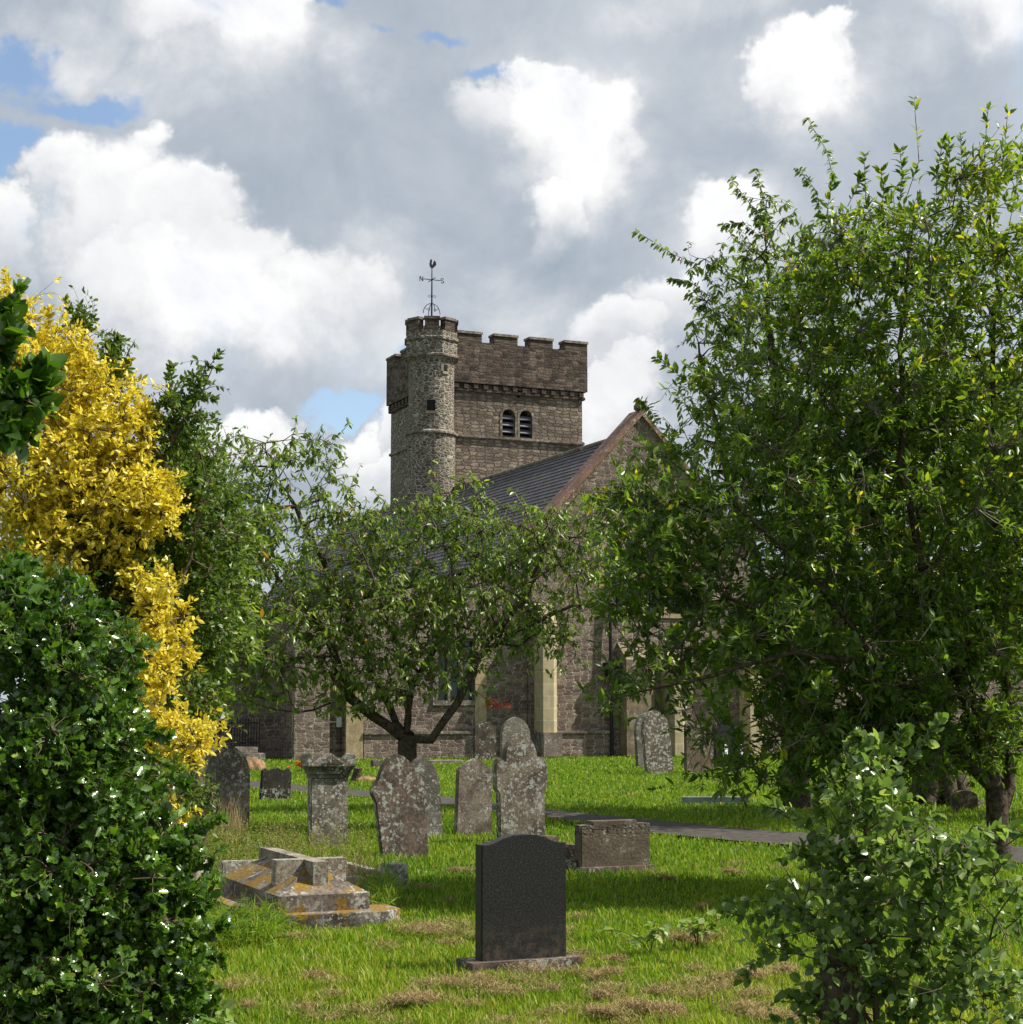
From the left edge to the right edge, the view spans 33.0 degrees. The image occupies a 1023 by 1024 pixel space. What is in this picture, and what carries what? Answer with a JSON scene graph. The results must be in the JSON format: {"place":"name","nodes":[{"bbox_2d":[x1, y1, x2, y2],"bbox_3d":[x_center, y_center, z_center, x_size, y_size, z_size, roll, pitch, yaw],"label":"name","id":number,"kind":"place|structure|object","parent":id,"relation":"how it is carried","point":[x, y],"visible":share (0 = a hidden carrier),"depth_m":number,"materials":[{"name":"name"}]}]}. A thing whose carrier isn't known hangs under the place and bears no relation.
{"place":"outdoors","nodes":[
{"label":"outdoors","id":0,"kind":"place"},
{"bbox_2d":[180,860,208,879],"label":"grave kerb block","id":1,"kind":"structure","parent":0,"point":[199,873],"depth_m":17.24,"materials":[{"name":"stone"}]},
{"bbox_2d":[208,792,250,845],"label":"dry grass","id":2,"kind":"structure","parent":0,"point":[230,820],"depth_m":22.09,"materials":[{"name":"beige plant"}]},
{"bbox_2d":[0,0,1022,712],"label":"sky","id":3,"kind":"structure","parent":0,"point":[274,185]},
{"bbox_2d":[1,713,1022,1023],"bbox_3d":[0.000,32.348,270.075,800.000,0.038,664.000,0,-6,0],"label":"ground","id":4,"kind":"structure","parent":0,"point":[461,873],"depth_m":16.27,"materials":[{"name":"green plant"}]},
{"bbox_2d":[0,277,68,607],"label":"leafy branch","id":5,"kind":"object","parent":4,"relation":"on","point":[29,399],"visible":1,"depth_m":6.37,"materials":[{"name":"green plant"}]},
{"bbox_2d":[0,537,235,1023],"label":"holly bush","id":6,"kind":"object","parent":4,"relation":"on","point":[103,909],"visible":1,"depth_m":6.29,"materials":[{"name":"green plant"}]},
{"bbox_2d":[0,267,269,843],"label":"golden privet","id":7,"kind":"object","parent":4,"relation":"on","point":[88,488],"visible":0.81,"depth_m":9.47,"materials":[{"name":"yellow plant"}]},
{"bbox_2d":[180,810,207,843],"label":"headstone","id":8,"kind":"object","parent":4,"relation":"on","point":[204,840],"depth_m":21.91,"materials":[{"name":"stone"}]},
{"bbox_2d":[109,418,283,882],"bbox_3d":[-2.454,1.181,12.951,1.504,3.837,1.823,0,-6,0],"label":"green shrub","id":9,"kind":"object","parent":4,"relation":"on","point":[244,639],"visible":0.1,"depth_m":12.91,"materials":[{"name":"green plant"}]},
{"bbox_2d":[203,1000,236,1023],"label":"bramble","id":10,"kind":"object","parent":4,"relation":"on","point":[229,1005],"visible":0.37,"depth_m":8.59,"materials":[{"name":"green plant"}]},
{"bbox_2d":[205,745,249,829],"bbox_3d":[-4.067,3.959,24.667,0.647,1.250,0.120,3,-8,-23],"label":"headstone","id":11,"kind":"object","parent":4,"relation":"on","point":[230,766],"visible":0.71,"depth_m":24.65,"materials":[{"name":"stone"}]},
{"bbox_2d":[200,897,294,937],"bbox_3d":[-2.088,3.009,12.695,0.766,0.286,0.669,-5,-8,35],"label":"fern","id":12,"kind":"object","parent":4,"relation":"on","point":[235,908],"visible":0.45,"depth_m":12.81,"materials":[{"name":"green plant"}]},
{"bbox_2d":[197,888,305,949],"bbox_3d":[-1.991,3.064,12.864,0.885,0.439,1.802,1,-7,-12],"label":"grass tuft","id":13,"kind":"object","parent":4,"relation":"on","point":[265,925],"visible":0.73,"depth_m":12.51,"materials":[{"name":"green plant"}]},
{"bbox_2d":[201,809,306,867],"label":"weeds","id":14,"kind":"object","parent":4,"relation":"on","point":[266,840],"visible":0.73,"depth_m":19.85,"materials":[{"name":"green plant"}]},
{"bbox_2d":[246,757,265,770],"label":"soil mound","id":15,"kind":"object","parent":4,"relation":"on","point":[256,763],"visible":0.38,"depth_m":47.45,"materials":[{"name":"brown soil"}]},
{"bbox_2d":[259,767,291,800],"bbox_3d":[-4.416,5.112,32.277,0.600,0.671,0.100,5,-8,-25],"label":"headstone","id":16,"kind":"object","parent":4,"relation":"on","point":[275,782],"visible":0.9,"depth_m":32.23,"materials":[{"name":"stone"}]},
{"bbox_2d":[280,761,302,770],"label":"red flowers","id":17,"kind":"object","parent":4,"relation":"on","point":[298,764],"visible":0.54,"depth_m":46.37,"materials":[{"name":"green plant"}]},
{"bbox_2d":[213,847,399,931],"bbox_3d":[-1.858,3.180,14.657,1.231,0.550,2.261,3,-7,-23],"label":"coped tomb","id":18,"kind":"object","parent":4,"relation":"on","point":[319,891],"visible":0.67,"depth_m":13.94,"materials":[{"name":"stone"}]},
{"bbox_2d":[220,857,407,892],"bbox_3d":[-1.974,3.538,16.945,1.310,0.285,2.000,3,-7,-23],"label":"kerbed grave","id":19,"kind":"object","parent":4,"relation":"on","point":[228,866],"visible":0.16,"depth_m":16.55,"materials":[{"name":"stone"}]},
{"bbox_2d":[267,814,376,866],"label":"weeds","id":20,"kind":"object","parent":4,"relation":"on","point":[328,845],"visible":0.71,"depth_m":19.62,"materials":[{"name":"green plant"}]},
{"bbox_2d":[301,753,355,846],"bbox_3d":[-2.301,3.634,21.641,0.630,1.212,0.318,3,-7,-23],"label":"pedimented headstone","id":21,"kind":"object","parent":4,"relation":"on","point":[328,775],"visible":0.91,"depth_m":21.56,"materials":[{"name":"stone"}]},
{"bbox_2d":[315,851,387,896],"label":"dry grass","id":22,"kind":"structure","parent":4,"relation":"on","point":[353,870],"depth_m":16.36,"materials":[{"name":"beige plant"}]},
{"bbox_2d":[349,768,361,781],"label":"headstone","id":23,"kind":"object","parent":4,"relation":"on","point":[356,773],"visible":0.84,"depth_m":40.31,"materials":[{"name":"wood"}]},
{"bbox_2d":[355,776,375,781],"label":"clippings heap","id":24,"kind":"object","parent":4,"relation":"on","point":[363,778],"visible":0.59,"depth_m":40.25,"materials":[{"name":"plant"}]},
{"bbox_2d":[370,760,380,767],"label":"stub stone","id":25,"kind":"object","parent":4,"relation":"on","point":[375,763],"visible":0.66,"depth_m":49.76,"materials":[{"name":"grey stone"}]},
{"bbox_2d":[354,855,419,905],"bbox_3d":[-1.120,3.282,15.070,0.742,0.485,2.321,0,-6,0],"label":"grass tuft","id":26,"kind":"object","parent":4,"relation":"on","point":[387,891],"visible":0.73,"depth_m":14.78,"materials":[{"name":"green plant"}]},
{"bbox_2d":[369,754,428,860],"bbox_3d":[-1.288,3.423,19.926,0.664,1.255,0.100,-4,-6,-24],"label":"headstone","id":27,"kind":"object","parent":4,"relation":"on","point":[397,789],"visible":0.96,"depth_m":19.88,"materials":[{"name":"stone"}]},
{"bbox_2d":[411,757,442,838],"bbox_3d":[-1.192,3.847,23.124,0.491,1.127,0.100,0,-8,-24],"label":"headstone","id":28,"kind":"object","parent":4,"relation":"on","point":[425,770],"visible":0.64,"depth_m":23.12,"materials":[{"name":"stone"}]},
{"bbox_2d":[210,415,654,762],"bbox_3d":[-1.486,1.550,25.102,7.383,6.051,2.768,0,-6,0],"label":"cherry tree","id":29,"kind":"object","parent":4,"relation":"on","point":[349,682],"visible":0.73,"depth_m":24.78,"materials":[{"name":"green plant"}]},
{"bbox_2d":[486,697,510,711],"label":"red leaves","id":30,"kind":"object","parent":29,"relation":"attached to","point":[497,705],"visible":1,"depth_m":24.35,"materials":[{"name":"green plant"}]},
{"bbox_2d":[429,760,463,763],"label":"flat grave slab","id":31,"kind":"structure","parent":4,"relation":"on","point":[445,761],"depth_m":53.05,"materials":[{"name":"stone"}]},
{"bbox_2d":[454,758,491,836],"bbox_3d":[-0.517,3.907,23.517,0.528,1.094,0.100,5,-9,-25],"label":"headstone","id":32,"kind":"object","parent":4,"relation":"on","point":[473,802],"visible":0.94,"depth_m":23.47,"materials":[{"name":"stone"}]},
{"bbox_2d":[473,721,496,759],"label":"headstone","id":33,"kind":"object","parent":4,"relation":"on","point":[484,740],"visible":0.91,"depth_m":57.48,"materials":[{"name":"stone"}]},
{"bbox_2d":[500,717,529,758],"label":"headstone","id":34,"kind":"object","parent":4,"relation":"on","point":[512,726],"visible":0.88,"depth_m":52.63,"materials":[{"name":"stone"}]},
{"bbox_2d":[455,834,582,976],"bbox_3d":[0.051,2.603,11.481,0.802,0.912,0.290,3,-7,-23],"label":"black headstone","id":35,"kind":"object","parent":4,"relation":"on","point":[520,897],"visible":0.83,"depth_m":11.40,"materials":[{"name":"stone"}]},
{"bbox_2d":[492,733,546,837],"bbox_3d":[0.111,3.572,22.156,0.721,1.453,0.130,2,-8,-24],"label":"headstone","id":36,"kind":"object","parent":4,"relation":"on","point":[519,775],"visible":0.97,"depth_m":22.10,"materials":[{"name":"stone"}]},
{"bbox_2d":[207,791,894,1023],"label":"mown hay","id":37,"kind":"object","parent":4,"relation":"on","point":[421,996],"visible":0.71,"depth_m":10.26},
{"bbox_2d":[114,316,1022,759],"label":"church","id":38,"kind":"structure","parent":4,"relation":"on","point":[502,412],"depth_m":63.29,"materials":[{"name":"brown stone"}]},
{"bbox_2d":[422,399,436,412],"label":"turret window","id":39,"kind":"structure","parent":38,"relation":"in","point":[428,406],"depth_m":79.69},
{"bbox_2d":[419,259,443,315],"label":"weather vane","id":40,"kind":"object","parent":38,"relation":"on","point":[433,265],"visible":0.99,"depth_m":81.41,"materials":[{"name":"black metal"}]},
{"bbox_2d":[440,364,448,374],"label":"turret window","id":41,"kind":"structure","parent":38,"relation":"in","point":[443,368],"depth_m":80.06,"materials":[{"name":"beige stone"}]},
{"bbox_2d":[432,631,486,724],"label":"window","id":42,"kind":"structure","parent":38,"relation":"in","point":[479,702],"depth_m":59.89,"materials":[{"name":"grey glass"}]},
{"bbox_2d":[500,407,516,437],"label":"belfry window","id":43,"kind":"structure","parent":38,"relation":"in","point":[505,418],"depth_m":82.48,"materials":[{"name":"grey stone"}]},
{"bbox_2d":[517,408,533,438],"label":"belfry window","id":44,"kind":"structure","parent":38,"relation":"in","point":[522,419],"depth_m":82.82,"materials":[{"name":"grey stone"}]},
{"bbox_2d":[599,482,690,618],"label":"window","id":45,"kind":"structure","parent":38,"relation":"in","point":[673,615],"depth_m":62.87,"materials":[{"name":"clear glass"}]},
{"bbox_2d":[484,819,654,875],"bbox_3d":[0.637,3.558,18.254,1.528,0.600,1.197,-4,-8,31],"label":"headstone grave","id":46,"kind":"object","parent":4,"relation":"on","point":[612,845],"visible":0.41,"depth_m":18.11,"materials":[{"name":"stone"}]},
{"bbox_2d":[597,920,670,954],"bbox_3d":[0.863,2.945,11.982,0.508,0.251,0.371,4,-7,-29],"label":"seedling","id":47,"kind":"object","parent":4,"relation":"on","point":[664,930],"visible":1,"depth_m":11.97,"materials":[{"name":"green plant"}]},
{"bbox_2d":[634,713,645,766],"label":"headstone","id":48,"kind":"object","parent":4,"relation":"on","point":[638,745],"visible":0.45,"depth_m":50.09,"materials":[{"name":"stone"}]},
{"bbox_2d":[641,711,673,773],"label":"headstone","id":49,"kind":"object","parent":4,"relation":"on","point":[657,752],"visible":0.89,"depth_m":45.38,"materials":[{"name":"stone"}]},
{"bbox_2d":[684,724,713,773],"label":"headstone","id":50,"kind":"object","parent":4,"relation":"on","point":[697,757],"visible":0.43,"depth_m":45.68,"materials":[{"name":"stone"}]},
{"bbox_2d":[677,905,728,947],"bbox_3d":[1.345,2.938,12.229,0.327,0.318,0.255,-3,-7,26],"label":"seedling","id":51,"kind":"object","parent":4,"relation":"on","point":[696,928],"visible":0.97,"depth_m":12.24,"materials":[{"name":"green plant"}]},
{"bbox_2d":[681,797,748,804],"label":"grave kerb","id":52,"kind":"structure","parent":4,"relation":"on","point":[692,800],"depth_m":30.95,"materials":[{"name":"grey stone"}]},
{"bbox_2d":[713,724,748,767],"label":"black memorial","id":53,"kind":"object","parent":4,"relation":"on","point":[723,728],"visible":0.15,"depth_m":50.21,"materials":[{"name":"stone"}]},
{"bbox_2d":[586,117,890,809],"bbox_3d":[4.037,-0.950,30.181,5.525,12.399,3.538,0,-6,0],"label":"cherry tree","id":54,"kind":"object","parent":4,"relation":"on","point":[726,330],"visible":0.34,"depth_m":30.47,"materials":[{"name":"green plant"}]},
{"bbox_2d":[574,96,1022,862],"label":"broadleaf tree","id":55,"kind":"object","parent":4,"relation":"on","point":[922,600],"visible":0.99,"depth_m":15.84,"materials":[{"name":"green plant"}]},
{"bbox_2d":[818,948,865,1023],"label":"gravestone","id":56,"kind":"object","parent":4,"relation":"on","point":[836,990],"visible":0.61,"depth_m":7.54,"materials":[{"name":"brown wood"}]},
{"bbox_2d":[671,314,1022,806],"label":"broadleaf tree","id":57,"kind":"object","parent":4,"relation":"on","point":[946,792],"visible":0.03,"depth_m":27.02,"materials":[{"name":"green plant"}]},
{"bbox_2d":[713,712,1022,1023],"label":"apple shrub","id":58,"kind":"object","parent":4,"relation":"on","point":[943,886],"visible":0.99,"depth_m":7.67,"materials":[{"name":"green plant"}]},
{"bbox_2d":[950,790,977,811],"bbox_3d":[7.593,4.874,28.976,0.420,0.400,0.200,0,-6,0],"label":"mossy stone","id":59,"kind":"object","parent":4,"relation":"on","point":[968,799],"visible":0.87,"depth_m":28.88,"materials":[{"name":"grey stone"}]},
{"bbox_2d":[250,781,1022,862],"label":"path","id":60,"kind":"structure","parent":0,"point":[731,833],"depth_m":23.88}
]}

